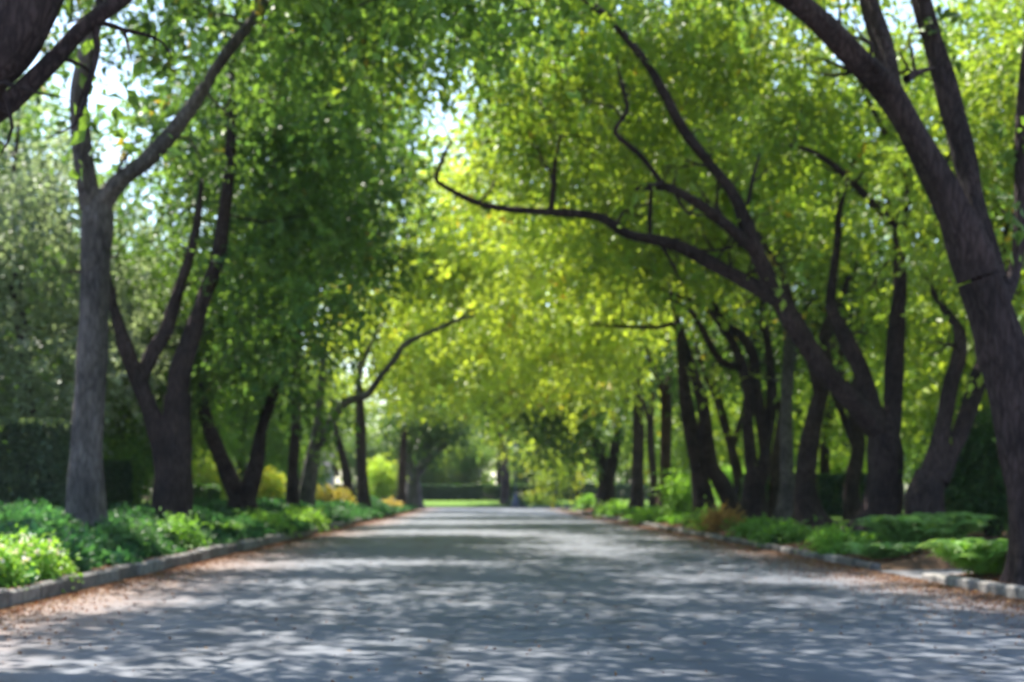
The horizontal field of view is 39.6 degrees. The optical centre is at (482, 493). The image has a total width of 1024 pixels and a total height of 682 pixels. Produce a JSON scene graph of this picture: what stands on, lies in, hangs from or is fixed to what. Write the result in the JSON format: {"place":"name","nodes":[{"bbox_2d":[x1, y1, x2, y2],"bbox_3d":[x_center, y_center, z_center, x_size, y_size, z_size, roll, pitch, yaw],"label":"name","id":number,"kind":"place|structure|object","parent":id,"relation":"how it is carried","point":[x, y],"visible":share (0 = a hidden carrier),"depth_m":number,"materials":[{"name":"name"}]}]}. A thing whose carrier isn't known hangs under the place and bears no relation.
{"place":"outdoors","nodes":[
{"label":"outdoors","id":0,"kind":"place"},
{"bbox_2d":[143,500,720,505],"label":"lawn","id":1,"kind":"structure","parent":0,"point":[468,502],"depth_m":142.78,"materials":[{"name":"plant"}]},
{"bbox_2d":[511,491,565,504],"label":"shrub","id":2,"kind":"object","parent":1,"relation":"on","point":[541,501],"visible":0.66,"depth_m":142.05,"materials":[{"name":"green plant"}]},
{"bbox_2d":[427,508,561,508],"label":"cross street","id":3,"kind":"structure","parent":0,"point":[494,508],"depth_m":134.97,"materials":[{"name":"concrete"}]},
{"bbox_2d":[3,495,1007,588],"bbox_3d":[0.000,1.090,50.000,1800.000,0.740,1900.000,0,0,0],"label":"ground","id":4,"kind":"structure","parent":0,"point":[920,562],"depth_m":26.31,"materials":[{"name":"brown soil"}]},
{"bbox_2d":[0,533,38,588],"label":"flowering shrub","id":5,"kind":"object","parent":4,"relation":"on","point":[10,567],"visible":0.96,"depth_m":18.07,"materials":[{"name":"green plant"}]},
{"bbox_2d":[0,416,70,508],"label":"hedge","id":6,"kind":"object","parent":4,"relation":"on","point":[57,454],"visible":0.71,"depth_m":35.51,"materials":[{"name":"green plant"}]},
{"bbox_2d":[0,524,91,592],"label":"flowering shrub","id":7,"kind":"object","parent":4,"relation":"on","point":[44,558],"visible":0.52,"depth_m":19.65,"materials":[{"name":"green plant"}]},
{"bbox_2d":[21,455,134,507],"bbox_3d":[-11.502,-0.084,40.901,1.344,1.974,7.534,0,0,0],"label":"hedge","id":8,"kind":"object","parent":4,"relation":"on","point":[118,474],"visible":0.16,"depth_m":42.70,"materials":[{"name":"green plant"}]},
{"bbox_2d":[0,81,194,488],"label":"garden tree","id":9,"kind":"object","parent":4,"relation":"on","point":[21,189],"visible":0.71,"depth_m":40.39,"materials":[{"name":"green plant"}]},
{"bbox_2d":[0,0,211,179],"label":"street tree","id":10,"kind":"object","parent":4,"relation":"on","point":[26,26],"visible":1,"depth_m":13.25,"materials":[{"name":"green plant"}]},
{"bbox_2d":[103,421,153,504],"bbox_3d":[-11.472,-0.434,45.484,3.359,3.702,3.466,0,0,0],"label":"shrub","id":11,"kind":"object","parent":4,"relation":"on","point":[139,465],"visible":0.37,"depth_m":45.01,"materials":[{"name":"green plant"}]},
{"bbox_2d":[91,511,177,552],"bbox_3d":[-6.818,1.030,27.052,2.018,1.416,2.019,0,0,0],"label":"shrub","id":12,"kind":"object","parent":4,"relation":"on","point":[118,532],"visible":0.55,"depth_m":26.82,"materials":[{"name":"green plant"}]},
{"bbox_2d":[5,199,266,502],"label":"garden tree","id":13,"kind":"object","parent":4,"relation":"on","point":[129,423],"visible":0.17,"depth_m":45.79,"materials":[{"name":"green plant"}]},
{"bbox_2d":[27,171,269,502],"bbox_3d":[-13.216,-5.635,55.471,10.860,13.097,10.502,0,0,-22],"label":"garden tree","id":14,"kind":"object","parent":4,"relation":"on","point":[159,239],"visible":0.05,"depth_m":53.73,"materials":[{"name":"green plant"}]},
{"bbox_2d":[147,506,213,549],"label":"shrub","id":15,"kind":"object","parent":4,"relation":"on","point":[183,533],"visible":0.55,"depth_m":30.11,"materials":[{"name":"green plant"}]},
{"bbox_2d":[144,233,249,488],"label":"garden tree","id":16,"kind":"object","parent":4,"relation":"on","point":[222,430],"visible":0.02,"depth_m":67.12,"materials":[{"name":"green plant"}]},
{"bbox_2d":[0,509,414,608],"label":"kerb","id":17,"kind":"structure","parent":4,"relation":"on","point":[46,589],"depth_m":23.57,"materials":[{"name":"concrete"}]},
{"bbox_2d":[0,495,418,585],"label":"ground cover","id":18,"kind":"object","parent":4,"relation":"on","point":[74,536],"visible":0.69,"depth_m":30.45,"materials":[{"name":"green plant"}]},
{"bbox_2d":[192,445,241,499],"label":"shrub","id":19,"kind":"object","parent":4,"relation":"on","point":[206,473],"visible":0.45,"depth_m":62.19,"materials":[{"name":"green plant"}]},
{"bbox_2d":[201,521,250,532],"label":"strap leaved plant","id":20,"kind":"object","parent":4,"relation":"on","point":[232,524],"visible":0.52,"depth_m":35.75,"materials":[{"name":"green plant"}]},
{"bbox_2d":[192,338,319,481],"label":"garden tree","id":21,"kind":"object","parent":4,"relation":"on","point":[274,445],"visible":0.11,"depth_m":81.07,"materials":[{"name":"green plant"}]},
{"bbox_2d":[232,507,301,537],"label":"shrub","id":22,"kind":"object","parent":4,"relation":"on","point":[277,519],"visible":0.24,"depth_m":41.78,"materials":[{"name":"green plant"}]},
{"bbox_2d":[257,465,299,498],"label":"shrub","id":23,"kind":"object","parent":4,"relation":"on","point":[270,486],"visible":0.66,"depth_m":65.69,"materials":[{"name":"green plant"}]},
{"bbox_2d":[167,214,393,506],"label":"street tree","id":24,"kind":"object","parent":4,"relation":"on","point":[292,496],"visible":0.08,"depth_m":58.96,"materials":[{"name":"green plant"}]},
{"bbox_2d":[108,24,456,511],"bbox_3d":[-6.787,-7.547,48.909,11.777,17.487,12.879,0,0,0],"label":"street tree","id":25,"kind":"object","parent":4,"relation":"on","point":[244,491],"visible":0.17,"depth_m":46.84,"materials":[{"name":"green plant"}]},
{"bbox_2d":[230,452,339,495],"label":"house","id":26,"kind":"structure","parent":4,"relation":"on","point":[336,468],"depth_m":125.64,"materials":[{"name":"grey tile"}]},
{"bbox_2d":[36,0,561,526],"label":"street tree","id":27,"kind":"object","parent":4,"relation":"on","point":[86,502],"visible":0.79,"depth_m":28.81,"materials":[{"name":"green plant"}]},
{"bbox_2d":[250,348,368,489],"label":"garden tree","id":28,"kind":"object","parent":4,"relation":"on","point":[323,459],"visible":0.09,"depth_m":112.69,"materials":[{"name":"green plant"}]},
{"bbox_2d":[282,504,336,532],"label":"shrub","id":29,"kind":"object","parent":4,"relation":"on","point":[318,514],"visible":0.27,"depth_m":50.53,"materials":[{"name":"green plant"}]},
{"bbox_2d":[38,0,625,516],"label":"street tree","id":30,"kind":"object","parent":4,"relation":"on","point":[338,156],"visible":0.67,"depth_m":38.74,"materials":[{"name":"green plant"}]},
{"bbox_2d":[316,483,356,504],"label":"shrub","id":31,"kind":"object","parent":4,"relation":"on","point":[329,494],"visible":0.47,"depth_m":77.49,"materials":[{"name":"yellow plant"}]},
{"bbox_2d":[305,369,401,483],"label":"garden tree","id":32,"kind":"object","parent":4,"relation":"on","point":[367,416],"visible":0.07,"depth_m":157.10,"materials":[{"name":"green plant"}]},
{"bbox_2d":[336,425,391,488],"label":"garden tree","id":33,"kind":"object","parent":4,"relation":"on","point":[350,453],"visible":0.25,"depth_m":151.34,"materials":[{"name":"green plant"}]},
{"bbox_2d":[367,453,411,499],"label":"shrub","id":34,"kind":"object","parent":4,"relation":"on","point":[381,476],"visible":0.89,"depth_m":115.48,"materials":[{"name":"green plant"}]},
{"bbox_2d":[382,496,407,511],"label":"shrub","id":35,"kind":"object","parent":4,"relation":"on","point":[392,502],"visible":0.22,"depth_m":103.71,"materials":[{"name":"yellow plant"}]},
{"bbox_2d":[366,411,430,483],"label":"garden tree","id":36,"kind":"object","parent":4,"relation":"on","point":[379,445],"visible":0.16,"depth_m":151.14,"materials":[{"name":"green plant"}]},
{"bbox_2d":[290,266,530,506],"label":"street tree","id":37,"kind":"object","parent":4,"relation":"on","point":[425,378],"visible":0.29,"depth_m":85.70,"materials":[{"name":"green plant"}]},
{"bbox_2d":[334,483,500,499],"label":"hedge","id":38,"kind":"object","parent":4,"relation":"on","point":[430,493],"visible":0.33,"depth_m":148.20,"materials":[{"name":"green plant"}]},
{"bbox_2d":[389,446,446,487],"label":"garden tree","id":39,"kind":"object","parent":4,"relation":"on","point":[429,480],"visible":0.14,"depth_m":151.68,"materials":[{"name":"green plant"}]},
{"bbox_2d":[325,309,519,504],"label":"street tree","id":40,"kind":"object","parent":4,"relation":"on","point":[402,476],"visible":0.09,"depth_m":111.35,"materials":[{"name":"green plant"}]},
{"bbox_2d":[280,91,572,505],"bbox_3d":[-3.221,-8.733,66.333,15.464,19.735,12.643,0,0,20],"label":"street tree","id":41,"kind":"object","parent":4,"relation":"on","point":[449,287],"visible":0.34,"depth_m":64.22,"materials":[{"name":"green plant"}]},
{"bbox_2d":[366,396,490,508],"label":"street tree","id":42,"kind":"object","parent":4,"relation":"on","point":[425,438],"visible":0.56,"depth_m":119.82,"materials":[{"name":"green plant"}]},
{"bbox_2d":[415,432,481,499],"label":"garden tree","id":43,"kind":"object","parent":4,"relation":"on","point":[444,475],"visible":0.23,"depth_m":152.20,"materials":[{"name":"green plant"}]},
{"bbox_2d":[441,440,495,490],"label":"garden tree","id":44,"kind":"object","parent":4,"relation":"on","point":[466,468],"visible":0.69,"depth_m":152.00,"materials":[{"name":"green plant"}]},
{"bbox_2d":[10,405,928,498],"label":"distant wood","id":45,"kind":"object","parent":4,"relation":"on","point":[909,468],"depth_m":193.68,"materials":[{"name":"green plant"}]},
{"bbox_2d":[451,425,523,488],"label":"garden tree","id":46,"kind":"object","parent":4,"relation":"on","point":[498,472],"visible":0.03,"depth_m":167.84,"materials":[{"name":"green plant"}]},
{"bbox_2d":[440,395,555,504],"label":"street tree","id":47,"kind":"object","parent":4,"relation":"on","point":[505,488],"visible":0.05,"depth_m":141.70,"materials":[{"name":"green plant"}]},
{"bbox_2d":[425,506,573,507],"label":"kerb","id":48,"kind":"structure","parent":4,"relation":"on","point":[497,507],"depth_m":138.00,"materials":[{"name":"concrete"}]},
{"bbox_2d":[512,439,518,505],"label":"street lamp","id":49,"kind":"object","parent":4,"relation":"on","point":[515,501],"visible":0.86,"depth_m":139.23,"materials":[{"name":"metal"}]},
{"bbox_2d":[507,494,527,505],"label":"shrub","id":50,"kind":"object","parent":4,"relation":"on","point":[521,501],"visible":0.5,"depth_m":140.27,"materials":[{"name":"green plant"}]},
{"bbox_2d":[497,436,541,490],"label":"garden tree","id":51,"kind":"object","parent":4,"relation":"on","point":[524,480],"visible":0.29,"depth_m":151.36,"materials":[{"name":"green plant"}]},
{"bbox_2d":[389,270,676,508],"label":"street tree","id":52,"kind":"object","parent":4,"relation":"on","point":[536,396],"visible":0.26,"depth_m":81.75,"materials":[{"name":"green plant"}]},
{"bbox_2d":[412,291,659,510],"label":"street tree","id":53,"kind":"object","parent":4,"relation":"on","point":[545,440],"visible":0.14,"depth_m":96.97,"materials":[{"name":"green plant"}]},
{"bbox_2d":[493,432,597,510],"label":"street tree","id":54,"kind":"object","parent":4,"relation":"on","point":[561,472],"visible":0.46,"depth_m":118.32,"materials":[{"name":"green plant"}]},
{"bbox_2d":[392,207,719,508],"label":"street tree","id":55,"kind":"object","parent":4,"relation":"on","point":[587,354],"visible":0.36,"depth_m":69.64,"materials":[{"name":"green plant"}]},
{"bbox_2d":[506,405,607,499],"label":"garden tree","id":56,"kind":"object","parent":4,"relation":"on","point":[580,472],"visible":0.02,"depth_m":152.80,"materials":[{"name":"green plant"}]},
{"bbox_2d":[570,493,595,510],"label":"shrub","id":57,"kind":"object","parent":4,"relation":"on","point":[586,503],"visible":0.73,"depth_m":107.73,"materials":[{"name":"green plant"}]},
{"bbox_2d":[394,120,810,519],"bbox_3d":[4.644,-7.987,56.915,16.917,18.346,12.513,0,0,0],"label":"street tree","id":58,"kind":"object","parent":4,"relation":"on","point":[705,469],"visible":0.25,"depth_m":56.12,"materials":[{"name":"green plant"}]},
{"bbox_2d":[591,498,629,517],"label":"shrub","id":59,"kind":"object","parent":4,"relation":"on","point":[611,506],"visible":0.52,"depth_m":83.68,"materials":[{"name":"green plant"}]},
{"bbox_2d":[243,0,986,532],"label":"street tree","id":60,"kind":"object","parent":4,"relation":"on","point":[665,60],"visible":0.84,"depth_m":33.40,"materials":[{"name":"green plant"}]},
{"bbox_2d":[510,483,719,499],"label":"hedge","id":61,"kind":"object","parent":4,"relation":"on","point":[568,495],"visible":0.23,"depth_m":148.19,"materials":[{"name":"green plant"}]},
{"bbox_2d":[586,378,659,497],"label":"garden tree","id":62,"kind":"object","parent":4,"relation":"on","point":[627,472],"visible":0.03,"depth_m":155.36,"materials":[{"name":"green plant"}]},
{"bbox_2d":[236,0,1023,585],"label":"street tree","id":63,"kind":"object","parent":4,"relation":"on","point":[960,210],"visible":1,"depth_m":19.80,"materials":[{"name":"green plant"}]},
{"bbox_2d":[586,308,704,506],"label":"street tree","id":64,"kind":"object","parent":4,"relation":"on","point":[651,453],"visible":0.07,"depth_m":87.86,"materials":[{"name":"green plant"}]},
{"bbox_2d":[624,498,672,524],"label":"shrub","id":65,"kind":"object","parent":4,"relation":"on","point":[646,514],"visible":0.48,"depth_m":63.49,"materials":[{"name":"green plant"}]},
{"bbox_2d":[373,5,936,526],"bbox_3d":[4.553,-7.421,46.449,14.184,17.216,19.988,0,0,-32],"label":"street tree","id":66,"kind":"object","parent":4,"relation":"on","point":[807,505],"visible":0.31,"depth_m":43.92,"materials":[{"name":"green plant"}]},
{"bbox_2d":[463,55,888,519],"bbox_3d":[5.831,-7.447,49.891,14.714,17.033,12.541,0,0,-27],"label":"street tree","id":67,"kind":"object","parent":4,"relation":"on","point":[753,499],"visible":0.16,"depth_m":48.15,"materials":[{"name":"green plant"}]},
{"bbox_2d":[648,467,710,516],"bbox_3d":[8.631,0.161,61.897,2.689,3.135,2.941,0,0,38],"label":"shrub","id":68,"kind":"object","parent":4,"relation":"on","point":[679,494],"visible":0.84,"depth_m":61.74,"materials":[{"name":"green plant"}]},
{"bbox_2d":[680,495,719,530],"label":"shrub","id":69,"kind":"object","parent":4,"relation":"on","point":[697,520],"visible":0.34,"depth_m":48.33,"materials":[{"name":"green plant"}]},
{"bbox_2d":[643,341,777,483],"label":"garden tree","id":70,"kind":"object","parent":4,"relation":"on","point":[678,454],"visible":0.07,"depth_m":94.47,"materials":[{"name":"green plant"}]},
{"bbox_2d":[689,499,746,534],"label":"shrub","id":71,"kind":"object","parent":4,"relation":"on","point":[717,517],"visible":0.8,"depth_m":46.70,"materials":[{"name":"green plant"}]},
{"bbox_2d":[639,210,808,500],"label":"street tree","id":72,"kind":"object","parent":4,"relation":"on","point":[731,440],"visible":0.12,"depth_m":63.95,"materials":[{"name":"green plant"}]},
{"bbox_2d":[710,460,766,507],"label":"shrub","id":73,"kind":"object","parent":4,"relation":"on","point":[727,471],"visible":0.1,"depth_m":71.74,"materials":[{"name":"green plant"}]},
{"bbox_2d":[597,503,890,554],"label":"ground cover","id":74,"kind":"object","parent":4,"relation":"on","point":[675,518],"visible":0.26,"depth_m":38.29,"materials":[{"name":"green plant"}]},
{"bbox_2d":[720,512,788,538],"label":"shrub","id":75,"kind":"object","parent":4,"relation":"on","point":[754,525],"visible":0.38,"depth_m":40.91,"materials":[{"name":"green plant"}]},
{"bbox_2d":[657,306,870,486],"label":"garden tree","id":76,"kind":"object","parent":4,"relation":"on","point":[715,425],"visible":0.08,"depth_m":80.20,"materials":[{"name":"green plant"}]},
{"bbox_2d":[666,214,884,515],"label":"street tree","id":77,"kind":"object","parent":4,"relation":"on","point":[774,488],"visible":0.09,"depth_m":59.77,"materials":[{"name":"green plant"}]},
{"bbox_2d":[656,57,912,521],"bbox_3d":[10.049,-6.886,47.731,9.214,15.937,10.080,0,0,0],"label":"street tree","id":78,"kind":"object","parent":4,"relation":"on","point":[784,505],"visible":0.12,"depth_m":45.88,"materials":[{"name":"green plant"}]},
{"bbox_2d":[741,516,840,547],"bbox_3d":[7.865,1.208,36.033,2.565,1.375,1.832,0,0,-15],"label":"shrub","id":79,"kind":"object","parent":4,"relation":"on","point":[787,531],"visible":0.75,"depth_m":35.72,"materials":[{"name":"green plant"}]},
{"bbox_2d":[564,508,1023,600],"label":"kerb","id":80,"kind":"structure","parent":4,"relation":"on","point":[1007,590],"depth_m":27.04,"materials":[{"name":"concrete"}]},
{"bbox_2d":[795,522,877,554],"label":"shrub","id":81,"kind":"object","parent":4,"relation":"on","point":[834,540],"visible":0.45,"depth_m":30.77,"materials":[{"name":"green plant"}]},
{"bbox_2d":[715,137,958,519],"bbox_3d":[13.112,-5.889,51.153,9.617,13.973,9.527,0,0,20],"label":"street tree","id":82,"kind":"object","parent":4,"relation":"on","point":[852,503],"visible":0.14,"depth_m":50.16,"materials":[{"name":"green plant"}]},
{"bbox_2d":[816,452,866,500],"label":"shrub","id":83,"kind":"object","parent":4,"relation":"on","point":[842,465],"visible":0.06,"depth_m":65.81,"materials":[{"name":"green plant"}]},
{"bbox_2d":[839,540,922,559],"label":"fern","id":84,"kind":"object","parent":4,"relation":"on","point":[882,549],"visible":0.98,"depth_m":26.95,"materials":[{"name":"green plant"}]},
{"bbox_2d":[851,515,965,544],"bbox_3d":[8.303,0.735,27.831,2.068,0.653,2.226,0,0,36],"label":"fern","id":85,"kind":"object","parent":4,"relation":"on","point":[898,528],"visible":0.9,"depth_m":27.48,"materials":[{"name":"green plant"}]},
{"bbox_2d":[802,232,1023,503],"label":"garden tree","id":86,"kind":"object","parent":4,"relation":"on","point":[913,307],"visible":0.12,"depth_m":41.13,"materials":[{"name":"green plant"}]},
{"bbox_2d":[828,6,1023,538],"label":"street tree","id":87,"kind":"object","parent":4,"relation":"on","point":[931,478],"visible":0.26,"depth_m":30.58,"materials":[{"name":"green plant"}]},
{"bbox_2d":[832,0,1023,338],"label":"garden tree","id":88,"kind":"object","parent":4,"relation":"on","point":[1008,59],"visible":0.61,"depth_m":28.87,"materials":[{"name":"green plant"}]},
{"bbox_2d":[908,512,997,538],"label":"fern","id":89,"kind":"object","parent":4,"relation":"on","point":[968,522],"visible":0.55,"depth_m":27.99,"materials":[{"name":"green plant"}]},
{"bbox_2d":[899,398,1007,536],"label":"conifer","id":90,"kind":"object","parent":4,"relation":"on","point":[976,485],"visible":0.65,"depth_m":31.44,"materials":[{"name":"green plant"}]},
{"bbox_2d":[914,538,1007,574],"bbox_3d":[7.687,0.960,21.617,2.071,0.560,1.971,0,0,38],"label":"fern","id":91,"kind":"object","parent":4,"relation":"on","point":[971,555],"visible":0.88,"depth_m":21.36,"materials":[{"name":"green plant"}]},
{"label":"lawn","id":92,"kind":"structure","parent":4,"relation":"on","visible":0},
{"bbox_2d":[0,208,125,500],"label":"garden tree","id":93,"kind":"object","parent":92,"relation":"on","point":[71,209],"visible":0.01,"depth_m":59.82,"materials":[{"name":"green plant"}]},
{"bbox_2d":[0,26,136,433],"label":"garden tree","id":94,"kind":"object","parent":92,"relation":"on","point":[26,122],"visible":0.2,"depth_m":47.18,"materials":[{"name":"green plant"}]},
{"bbox_2d":[193,483,221,499],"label":"hedge","id":95,"kind":"object","parent":92,"relation":"on","point":[212,490],"visible":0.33,"depth_m":58.10,"materials":[{"name":"green plant"}]},
{"bbox_2d":[216,346,355,487],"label":"garden tree","id":96,"kind":"object","parent":92,"relation":"on","point":[329,394],"visible":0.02,"depth_m":97.20,"materials":[{"name":"green plant"}]},
{"bbox_2d":[0,509,1023,681],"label":"road","id":97,"kind":"structure","parent":0,"point":[757,631],"depth_m":15.83,"materials":[{"name":"grey asphalt"}]},
{"bbox_2d":[0,508,1023,681],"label":"fallen leaves","id":98,"kind":"object","parent":97,"relation":"on","point":[60,597],"visible":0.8,"depth_m":23.31,"materials":[{"name":"brown plant"}]},
{"bbox_2d":[1,0,1023,494],"label":"sky","id":99,"kind":"structure","parent":0,"point":[95,97],"materials":[{"name":"white"}]},
{"bbox_2d":[647,505,1007,529],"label":"lawn","id":100,"kind":"structure","parent":0,"point":[838,519],"depth_m":49.44,"materials":[{"name":"plant"}]},
{"bbox_2d":[601,345,738,491],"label":"garden tree","id":101,"kind":"object","parent":100,"relation":"on","point":[645,451],"visible":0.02,"depth_m":109.40,"materials":[{"name":"green plant"}]},
{"bbox_2d":[740,472,866,515],"bbox_3d":[14.101,0.061,60.647,6.184,1.989,1.687,0,0,0],"label":"hedge","id":102,"kind":"object","parent":100,"relation":"on","point":[828,481],"visible":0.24,"depth_m":59.99,"materials":[{"name":"green plant"}]},
{"bbox_2d":[684,280,937,511],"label":"garden tree","id":103,"kind":"object","parent":100,"relation":"on","point":[831,422],"visible":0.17,"depth_m":63.81,"materials":[{"name":"green plant"}]},
{"bbox_2d":[807,235,962,509],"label":"garden tree","id":104,"kind":"object","parent":100,"relation":"on","point":[881,380],"visible":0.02,"depth_m":81.86,"materials":[{"name":"green plant"}]},
{"bbox_2d":[819,239,1022,480],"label":"garden tree","id":105,"kind":"object","parent":100,"relation":"on","point":[910,447],"visible":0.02,"depth_m":60.87,"materials":[{"name":"green plant"}]},
{"bbox_2d":[830,231,1023,460],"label":"garden tree","id":106,"kind":"object","parent":100,"relation":"on","point":[944,356],"visible":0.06,"depth_m":50.55,"materials":[{"name":"green plant"}]},
{"bbox_2d":[835,62,1023,424],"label":"garden tree","id":107,"kind":"object","parent":100,"relation":"on","point":[916,361],"visible":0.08,"depth_m":38.63,"materials":[{"name":"green plant"}]},
{"bbox_2d":[876,569,972,578],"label":"driveway","id":108,"kind":"structure","parent":0,"point":[916,574],"depth_m":25.00,"materials":[{"name":"concrete"}]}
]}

